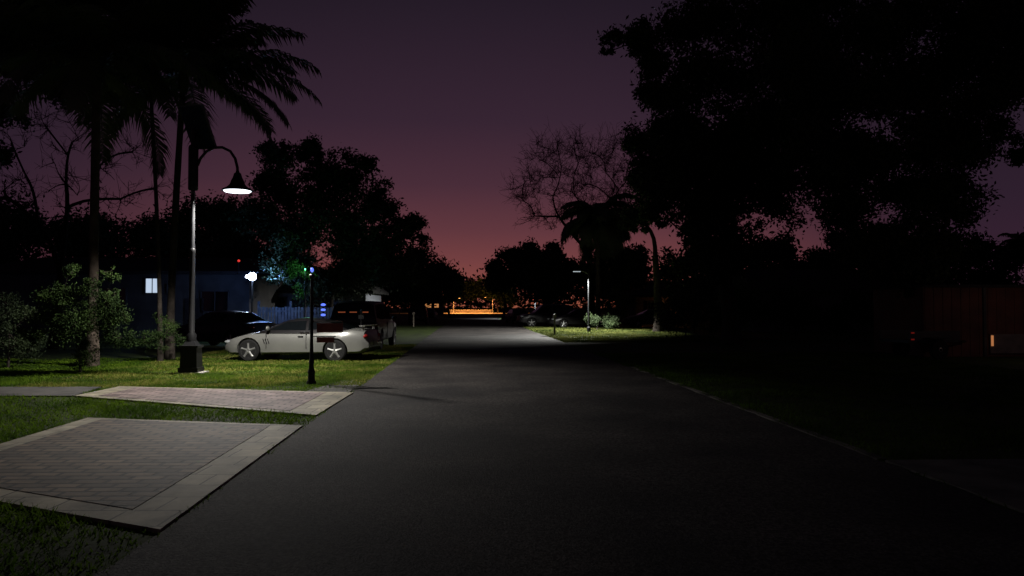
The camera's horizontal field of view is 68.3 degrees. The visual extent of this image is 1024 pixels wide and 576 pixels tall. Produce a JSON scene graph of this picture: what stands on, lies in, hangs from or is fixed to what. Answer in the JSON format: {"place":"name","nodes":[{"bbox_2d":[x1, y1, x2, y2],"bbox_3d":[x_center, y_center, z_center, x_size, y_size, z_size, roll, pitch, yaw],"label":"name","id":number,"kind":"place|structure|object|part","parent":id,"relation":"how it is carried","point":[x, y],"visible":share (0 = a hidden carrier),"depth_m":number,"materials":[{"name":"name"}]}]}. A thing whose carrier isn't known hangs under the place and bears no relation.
{"place":"outdoors","nodes":[
{"label":"outdoors","id":0,"kind":"place"},
{"bbox_2d":[0,387,99,396],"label":"sidewalk","id":1,"kind":"structure","parent":0,"point":[46,391],"depth_m":14.12,"materials":[{"name":"concrete"}]},
{"bbox_2d":[0,356,399,575],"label":"lawn grass","id":2,"kind":"structure","parent":0,"point":[45,364],"depth_m":11.60,"materials":[{"name":"green plant"}]},
{"bbox_2d":[99,387,324,410],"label":"driveway","id":3,"kind":"structure","parent":0,"point":[283,400],"depth_m":13.22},
{"bbox_2d":[14,343,416,387],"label":"lawn grass","id":4,"kind":"structure","parent":0,"point":[384,351],"depth_m":18.11,"materials":[{"name":"green plant"}]},
{"bbox_2d":[308,379,365,391],"bbox_3d":[-3.552,1.988,15.376,0.880,0.028,3.200,0,-1,-3],"label":"road apron","id":5,"kind":"object","parent":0,"point":[337,389],"visible":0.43,"depth_m":14.68,"materials":[{"name":"concrete"}]},
{"bbox_2d":[416,301,444,314],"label":"house","id":6,"kind":"structure","parent":0,"point":[438,307],"depth_m":149.34,"materials":[{"name":"paint"}]},
{"bbox_2d":[390,313,611,313],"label":"cross street","id":7,"kind":"structure","parent":0,"point":[470,313],"depth_m":189.73,"materials":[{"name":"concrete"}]},
{"bbox_2d":[0,308,1023,575],"bbox_3d":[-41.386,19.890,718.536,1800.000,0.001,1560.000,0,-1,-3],"label":"ground","id":8,"kind":"structure","parent":0,"point":[760,342],"depth_m":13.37,"materials":[{"name":"green plant"}]},
{"bbox_2d":[0,291,49,367],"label":"shrub","id":9,"kind":"object","parent":8,"relation":"on","point":[7,326],"visible":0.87,"depth_m":19.70,"materials":[{"name":"green plant"}]},
{"bbox_2d":[0,179,86,263],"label":"tree","id":10,"kind":"object","parent":8,"relation":"on","point":[23,234],"visible":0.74,"depth_m":47.25,"materials":[{"name":"green plant"}]},
{"bbox_2d":[8,264,138,373],"bbox_3d":[-10.563,0.731,18.118,3.029,2.778,1.852,0,-1,-3],"label":"shrub","id":11,"kind":"object","parent":8,"relation":"on","point":[60,296],"visible":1,"depth_m":18.12,"materials":[{"name":"green plant"}]},
{"bbox_2d":[8,193,161,261],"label":"tree","id":12,"kind":"object","parent":8,"relation":"on","point":[112,240],"visible":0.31,"depth_m":48.69,"materials":[{"name":"green plant"}]},
{"bbox_2d":[0,102,186,348],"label":"bare tree","id":13,"kind":"object","parent":8,"relation":"on","point":[59,265],"visible":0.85,"depth_m":28.95,"materials":[{"name":"brown plant"}]},
{"bbox_2d":[0,0,230,366],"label":"palm tree","id":14,"kind":"object","parent":8,"relation":"on","point":[87,96],"visible":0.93,"depth_m":20.34,"materials":[{"name":"green plant"}]},
{"bbox_2d":[0,0,249,169],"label":"broadleaf tree","id":15,"kind":"object","parent":8,"relation":"on","point":[12,43],"visible":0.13,"depth_m":25.94,"materials":[{"name":"green plant"}]},
{"bbox_2d":[0,419,269,509],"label":"parking pad","id":16,"kind":"object","parent":8,"relation":"on","point":[130,464],"visible":0.83,"depth_m":7.80,"materials":[{"name":"brick"}]},
{"bbox_2d":[0,257,287,338],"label":"house","id":17,"kind":"structure","parent":8,"relation":"on","point":[222,284],"depth_m":39.05,"materials":[{"name":"paint"}]},
{"bbox_2d":[41,287,66,307],"bbox_3d":[-23.455,0.485,38.688,1.320,1.070,0.064,0,-1,-3],"label":"window","id":18,"kind":"structure","parent":17,"relation":"in","point":[43,288],"depth_m":38.67,"materials":[{"name":"paint"}]},
{"bbox_2d":[101,287,127,307],"bbox_3d":[-20.495,0.489,38.858,1.320,1.070,0.064,0,-1,-3],"label":"window","id":19,"kind":"structure","parent":17,"relation":"in","point":[123,293],"depth_m":38.87,"materials":[{"name":"paint"}]},
{"bbox_2d":[144,277,156,293],"bbox_3d":[-18.592,-0.119,38.983,0.840,0.870,0.064,0,-1,-3],"label":"window","id":20,"kind":"structure","parent":17,"relation":"in","point":[150,283],"depth_m":38.98,"materials":[{"name":"glass"}]},
{"bbox_2d":[184,298,203,324],"bbox_3d":[-16.470,1.564,39.061,0.950,2.060,0.060,0,-1,-3],"label":"door","id":21,"kind":"structure","parent":17,"relation":"in","point":[197,300],"depth_m":39.05,"materials":[{"name":"blue paint"}]},
{"bbox_2d":[199,290,229,312],"bbox_3d":[-15.427,0.696,39.145,1.520,1.170,0.064,0,-1,-3],"label":"window","id":22,"kind":"structure","parent":17,"relation":"in","point":[214,300],"depth_m":39.15,"materials":[{"name":"glass"}]},
{"bbox_2d":[0,418,302,532],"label":"parking pad border","id":23,"kind":"object","parent":8,"relation":"on","point":[157,513],"visible":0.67,"depth_m":6.36,"materials":[{"name":"grey concrete"}]},
{"bbox_2d":[134,310,186,360],"bbox_3d":[-10.247,1.434,21.908,1.734,1.570,1.140,0,-1,-3],"label":"shrub","id":24,"kind":"object","parent":8,"relation":"on","point":[170,328],"visible":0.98,"depth_m":21.87,"materials":[{"name":"green plant"}]},
{"bbox_2d":[116,0,246,360],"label":"palm tree","id":25,"kind":"object","parent":8,"relation":"on","point":[160,353],"visible":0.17,"depth_m":21.98,"materials":[{"name":"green plant"}]},
{"bbox_2d":[43,0,322,359],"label":"palm tree","id":26,"kind":"object","parent":8,"relation":"on","point":[224,59],"visible":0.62,"depth_m":22.98,"materials":[{"name":"green plant"}]},
{"bbox_2d":[115,189,260,257],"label":"tree","id":27,"kind":"object","parent":8,"relation":"on","point":[183,241],"visible":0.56,"depth_m":49.41,"materials":[{"name":"green plant"}]},
{"bbox_2d":[175,104,252,373],"bbox_3d":[-7.165,-1.168,18.201,1.778,6.482,0.926,0,-1,-3],"label":"solar street lamp","id":28,"kind":"object","parent":8,"relation":"on","point":[197,126],"visible":0.99,"depth_m":18.11,"materials":[{"name":"metal"}]},
{"bbox_2d":[75,386,352,416],"bbox_3d":[-5.078,1.935,13.518,6.203,0.040,2.569,-1,-2,26],"label":"driveway border","id":29,"kind":"object","parent":8,"relation":"on","point":[326,401],"visible":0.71,"depth_m":12.56,"materials":[{"name":"grey concrete"}]},
{"bbox_2d":[175,311,276,344],"bbox_3d":[-11.631,1.639,30.349,4.625,1.467,2.037,-1,-2,27],"label":"parked car","id":30,"kind":"object","parent":8,"relation":"on","point":[215,328],"visible":0.59,"depth_m":29.42,"materials":[{"name":"black paint"}]},
{"bbox_3d":[-12.182,1.170,29.861,1.170,0.380,0.185,-1,-2,27],"label":"side window","id":31,"kind":"part","parent":30,"relation":"part of","materials":[{"name":"black glass"}]},
{"bbox_3d":[-11.172,1.157,29.353,0.970,0.380,0.185,-1,-2,27],"label":"side window","id":32,"kind":"part","parent":30,"relation":"part of","materials":[{"name":"black glass"}]},
{"bbox_3d":[-10.396,1.120,29.740,0.690,0.362,1.207,-1,-2,27],"label":"rear window","id":33,"kind":"part","parent":30,"relation":"part of","materials":[{"name":"black glass"}]},
{"bbox_2d":[183,191,283,262],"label":"tree","id":34,"kind":"object","parent":8,"relation":"on","point":[221,207],"visible":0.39,"depth_m":50.05,"materials":[{"name":"green plant"}]},
{"bbox_2d":[245,272,256,312],"bbox_3d":[-12.247,0.882,35.373,0.530,3.236,0.220,0,-1,-3],"label":"flood light","id":35,"kind":"object","parent":8,"relation":"on","point":[252,276],"visible":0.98,"depth_m":35.33,"materials":[{"name":"white metal"}]},
{"bbox_2d":[257,301,333,323],"bbox_3d":[-10.346,1.617,37.999,4.864,1.900,0.140,0,-1,-3],"label":"picket fence","id":36,"kind":"object","parent":8,"relation":"on","point":[279,313],"visible":0.29,"depth_m":37.88,"materials":[{"name":"paint"}]},
{"bbox_2d":[280,258,317,318],"bbox_3d":[-10.130,0.540,35.885,1.907,4.064,1.110,-1,-2,22],"label":"tree","id":37,"kind":"object","parent":8,"relation":"on","point":[293,264],"visible":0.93,"depth_m":35.78,"materials":[{"name":"green plant"}]},
{"bbox_2d":[224,317,380,360],"bbox_3d":[-6.344,1.539,22.941,4.525,1.290,2.001,0,-1,7],"label":"parked car","id":38,"kind":"object","parent":8,"relation":"on","point":[350,340],"visible":0.98,"depth_m":22.17,"materials":[{"name":"silver metal"}]},
{"bbox_3d":[-6.605,1.100,22.303,1.120,0.275,0.176,0,-1,7],"label":"side window","id":39,"kind":"part","parent":38,"relation":"part of","materials":[{"name":"black glass"}]},
{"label":"side window","id":40,"kind":"part","parent":38,"relation":"part of","materials":[{"name":"black glass"}]},
{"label":"rear window","id":41,"kind":"part","parent":38,"relation":"part of","materials":[{"name":"black glass"}]},
{"bbox_2d":[304,268,305,317],"bbox_3d":[-9.626,0.786,35.096,0.080,3.416,0.080,0,-1,-3],"label":"garden lamp","id":42,"kind":"object","parent":8,"relation":"on","point":[305,297],"visible":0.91,"depth_m":35.08,"materials":[{"name":"black metal"}]},
{"bbox_2d":[300,268,342,383],"bbox_3d":[-3.988,0.786,15.761,0.910,2.430,0.195,0,-1,-3],"label":"sign post","id":43,"kind":"object","parent":8,"relation":"on","point":[329,327],"visible":1,"depth_m":15.73,"materials":[{"name":"black metal"}]},
{"bbox_2d":[321,298,325,317],"bbox_3d":[-7.412,1.379,29.597,0.180,1.950,0.180,0,-1,-3],"label":"light post","id":44,"kind":"object","parent":8,"relation":"on","point":[322,309],"visible":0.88,"depth_m":29.57,"materials":[{"name":"blue metal"}]},
{"bbox_2d":[220,132,432,318],"bbox_3d":[-9.765,-2.654,39.669,10.904,10.689,8.339,0,-2,-15],"label":"broadleaf tree","id":45,"kind":"object","parent":8,"relation":"on","point":[370,255],"visible":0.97,"depth_m":38.62,"materials":[{"name":"green plant"}]},
{"bbox_2d":[276,275,388,321],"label":"house","id":46,"kind":"structure","parent":8,"relation":"on","point":[285,292],"depth_m":45.37,"materials":[{"name":"paint"}]},
{"bbox_2d":[278,297,287,313],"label":"window","id":47,"kind":"structure","parent":46,"relation":"in","point":[282,301],"depth_m":45.25,"materials":[{"name":"glass"}]},
{"bbox_2d":[291,300,306,317],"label":"door","id":48,"kind":"structure","parent":46,"relation":"in","point":[293,302],"depth_m":45.26,"materials":[{"name":"paint"}]},
{"bbox_2d":[309,297,323,313],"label":"window","id":49,"kind":"structure","parent":46,"relation":"in","point":[316,297],"depth_m":45.37,"materials":[{"name":"glass"}]},
{"bbox_2d":[359,309,363,358],"bbox_3d":[-4.674,1.431,23.389,0.160,1.530,0.098,0,-1,-3],"label":"post","id":50,"kind":"object","parent":8,"relation":"on","point":[361,316],"visible":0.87,"depth_m":23.36,"materials":[{"name":"black metal"}]},
{"bbox_2d":[330,301,396,348],"bbox_3d":[-5.762,1.431,29.689,2.181,1.850,4.725,0,-1,1],"label":"parked van","id":51,"kind":"object","parent":8,"relation":"on","point":[377,313],"visible":0.46,"depth_m":27.60,"materials":[{"name":"paint"}]},
{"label":"rear window","id":52,"kind":"part","parent":51,"relation":"part of","materials":[{"name":"black glass"}]},
{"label":"side window","id":53,"kind":"part","parent":51,"relation":"part of","materials":[{"name":"black glass"}]},
{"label":"side window","id":54,"kind":"part","parent":51,"relation":"part of","materials":[{"name":"black glass"}]},
{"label":"side window","id":55,"kind":"part","parent":51,"relation":"part of","materials":[{"name":"black glass"}]},
{"bbox_2d":[322,250,436,313],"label":"tree","id":56,"kind":"object","parent":8,"relation":"on","point":[400,296],"visible":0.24,"depth_m":69.33,"materials":[{"name":"green plant"}]},
{"bbox_2d":[388,240,466,321],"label":"tree","id":57,"kind":"object","parent":8,"relation":"on","point":[439,274],"visible":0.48,"depth_m":83.09,"materials":[{"name":"green plant"}]},
{"bbox_2d":[425,259,473,317],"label":"tree","id":58,"kind":"object","parent":8,"relation":"on","point":[456,290],"visible":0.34,"depth_m":113.77,"materials":[{"name":"green plant"}]},
{"bbox_2d":[455,277,486,309],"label":"tree","id":59,"kind":"object","parent":8,"relation":"on","point":[472,292],"visible":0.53,"depth_m":216.29,"materials":[{"name":"green plant"}]},
{"bbox_2d":[450,310,491,312],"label":"wall","id":60,"kind":"structure","parent":8,"relation":"on","point":[472,311],"depth_m":208.48,"materials":[{"name":"paint"}]},
{"bbox_2d":[476,272,522,312],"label":"tree","id":61,"kind":"object","parent":8,"relation":"on","point":[511,298],"visible":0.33,"depth_m":213.60,"materials":[{"name":"green plant"}]},
{"bbox_2d":[478,236,543,319],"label":"tree","id":62,"kind":"object","parent":8,"relation":"on","point":[496,280],"visible":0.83,"depth_m":94.24,"materials":[{"name":"green plant"}]},
{"bbox_2d":[505,309,527,322],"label":"parked car","id":63,"kind":"object","parent":8,"relation":"on","point":[511,315],"visible":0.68,"depth_m":74.74,"materials":[{"name":"grey paint"}]},
{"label":"rear window","id":64,"kind":"part","parent":63,"relation":"part of","materials":[{"name":"black glass"}]},
{"bbox_2d":[505,239,581,308],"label":"tree","id":65,"kind":"object","parent":8,"relation":"on","point":[550,278],"visible":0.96,"depth_m":78.68,"materials":[{"name":"green plant"}]},
{"bbox_2d":[516,304,573,326],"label":"parked car","id":66,"kind":"object","parent":8,"relation":"on","point":[541,313],"visible":0.59,"depth_m":60.39,"materials":[{"name":"paint"}]},
{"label":"side window","id":67,"kind":"part","parent":66,"relation":"part of","materials":[{"name":"black glass"}]},
{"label":"side window","id":68,"kind":"part","parent":66,"relation":"part of","materials":[{"name":"black glass"}]},
{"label":"side window","id":69,"kind":"part","parent":66,"relation":"part of","materials":[{"name":"black glass"}]},
{"bbox_2d":[552,314,556,334],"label":"mailbox","id":70,"kind":"object","parent":8,"relation":"on","point":[554,316],"visible":0.9,"depth_m":43.12,"materials":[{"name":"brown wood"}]},
{"bbox_2d":[498,116,637,310],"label":"bare tree","id":71,"kind":"object","parent":8,"relation":"on","point":[523,197],"visible":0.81,"depth_m":70.26,"materials":[{"name":"brown plant"}]},
{"bbox_2d":[547,309,605,327],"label":"parked car","id":72,"kind":"object","parent":8,"relation":"on","point":[574,317],"visible":0.75,"depth_m":58.54,"materials":[{"name":"paint"}]},
{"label":"side window","id":73,"kind":"part","parent":72,"relation":"part of","materials":[{"name":"black glass"}]},
{"bbox_2d":[573,270,590,331],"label":"street lamp","id":74,"kind":"object","parent":8,"relation":"on","point":[588,328],"visible":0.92,"depth_m":48.30,"materials":[{"name":"grey metal"}]},
{"bbox_2d":[560,192,634,326],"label":"palm tree","id":75,"kind":"object","parent":8,"relation":"on","point":[593,226],"visible":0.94,"depth_m":59.64,"materials":[{"name":"green plant"}]},
{"bbox_2d":[583,313,620,328],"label":"shrub","id":76,"kind":"object","parent":8,"relation":"on","point":[611,323],"visible":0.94,"depth_m":52.34,"materials":[{"name":"green plant"}]},
{"bbox_2d":[568,241,652,324],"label":"tree","id":77,"kind":"object","parent":8,"relation":"on","point":[628,269],"visible":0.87,"depth_m":64.84,"materials":[{"name":"green plant"}]},
{"bbox_2d":[600,286,640,319],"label":"shrub","id":78,"kind":"object","parent":8,"relation":"on","point":[627,300],"visible":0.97,"depth_m":60.19,"materials":[{"name":"green plant"}]},
{"bbox_2d":[622,309,669,326],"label":"parked car","id":79,"kind":"object","parent":8,"relation":"on","point":[641,319],"visible":0.56,"depth_m":59.77,"materials":[{"name":"grey paint"}]},
{"bbox_2d":[614,119,678,331],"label":"broadleaf tree","id":80,"kind":"object","parent":8,"relation":"on","point":[635,142],"visible":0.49,"depth_m":48.45,"materials":[{"name":"green plant"}]},
{"bbox_2d":[650,242,743,327],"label":"tree","id":81,"kind":"object","parent":8,"relation":"on","point":[674,272],"visible":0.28,"depth_m":57.19,"materials":[{"name":"green plant"}]},
{"bbox_2d":[382,265,1023,310],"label":"distant wood","id":82,"kind":"object","parent":8,"relation":"on","point":[477,303],"visible":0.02,"depth_m":297.06,"materials":[{"name":"green plant"}]},
{"bbox_2d":[596,0,877,344],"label":"broadleaf tree","id":83,"kind":"object","parent":8,"relation":"on","point":[718,174],"visible":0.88,"depth_m":31.52,"materials":[{"name":"green plant"}]},
{"bbox_2d":[628,366,886,459],"bbox_3d":[3.522,1.954,14.030,0.110,0.028,12.300,0,-1,-3],"label":"road edging","id":84,"kind":"object","parent":8,"relation":"on","point":[861,451],"visible":0.64,"depth_m":10.35,"materials":[{"name":"concrete"}]},
{"bbox_2d":[737,226,839,269],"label":"tree","id":85,"kind":"object","parent":8,"relation":"on","point":[786,257],"visible":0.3,"depth_m":57.65,"materials":[{"name":"green plant"}]},
{"bbox_2d":[702,269,892,331],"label":"house","id":86,"kind":"structure","parent":8,"relation":"on","point":[830,286],"depth_m":50.21,"materials":[{"name":"paint"}]},
{"bbox_2d":[816,300,830,331],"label":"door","id":87,"kind":"structure","parent":86,"relation":"in","point":[827,302],"depth_m":49.17,"materials":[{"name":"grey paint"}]},
{"bbox_2d":[801,226,856,268],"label":"tree","id":88,"kind":"object","parent":8,"relation":"on","point":[831,245],"visible":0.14,"depth_m":63.15,"materials":[{"name":"green plant"}]},
{"bbox_2d":[739,0,1023,298],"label":"broadleaf tree","id":89,"kind":"object","parent":8,"relation":"on","point":[842,165],"visible":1,"depth_m":24.47,"materials":[{"name":"green plant"}]},
{"bbox_2d":[880,330,965,359],"bbox_3d":[13.236,1.772,23.852,2.761,0.870,1.720,0,-2,-15],"label":"utility trailer","id":90,"kind":"object","parent":8,"relation":"on","point":[901,340],"visible":0.99,"depth_m":23.23,"materials":[{"name":"grey paint"}]},
{"bbox_2d":[867,284,1023,356],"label":"shed","id":91,"kind":"structure","parent":8,"relation":"on","point":[986,320],"depth_m":24.39,"materials":[{"name":"brown wood"}]},
{"bbox_2d":[928,224,1023,284],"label":"tree","id":92,"kind":"object","parent":8,"relation":"on","point":[1009,256],"visible":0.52,"depth_m":51.08,"materials":[{"name":"green plant"}]},
{"bbox_2d":[997,232,1023,284],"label":"palm tree","id":93,"kind":"object","parent":8,"relation":"on","point":[1015,235],"visible":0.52,"depth_m":78.21,"materials":[{"name":"green plant"}]},
{"bbox_2d":[0,0,1023,307],"label":"sky","id":94,"kind":"structure","parent":0,"point":[446,95],"materials":[{"name":"purple"}]},
{"bbox_2d":[94,314,1023,575],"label":"road","id":95,"kind":"structure","parent":0,"point":[473,445],"depth_m":6.43,"materials":[{"name":"grey asphalt"}]},
{"bbox_2d":[523,326,751,342],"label":"lawn grass","id":96,"kind":"structure","parent":0,"point":[621,334],"depth_m":41.78,"materials":[{"name":"green plant"}]},
{"bbox_2d":[617,281,709,323],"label":"house","id":97,"kind":"structure","parent":0,"point":[644,296],"depth_m":70.94,"materials":[{"name":"paint"}]},
{"bbox_2d":[647,301,653,308],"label":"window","id":98,"kind":"structure","parent":97,"relation":"in","point":[648,302],"depth_m":70.83,"materials":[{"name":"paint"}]},
{"bbox_2d":[885,459,1023,512],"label":"driveway","id":99,"kind":"structure","parent":0,"point":[999,481],"depth_m":7.11,"materials":[{"name":"concrete"}]}
]}

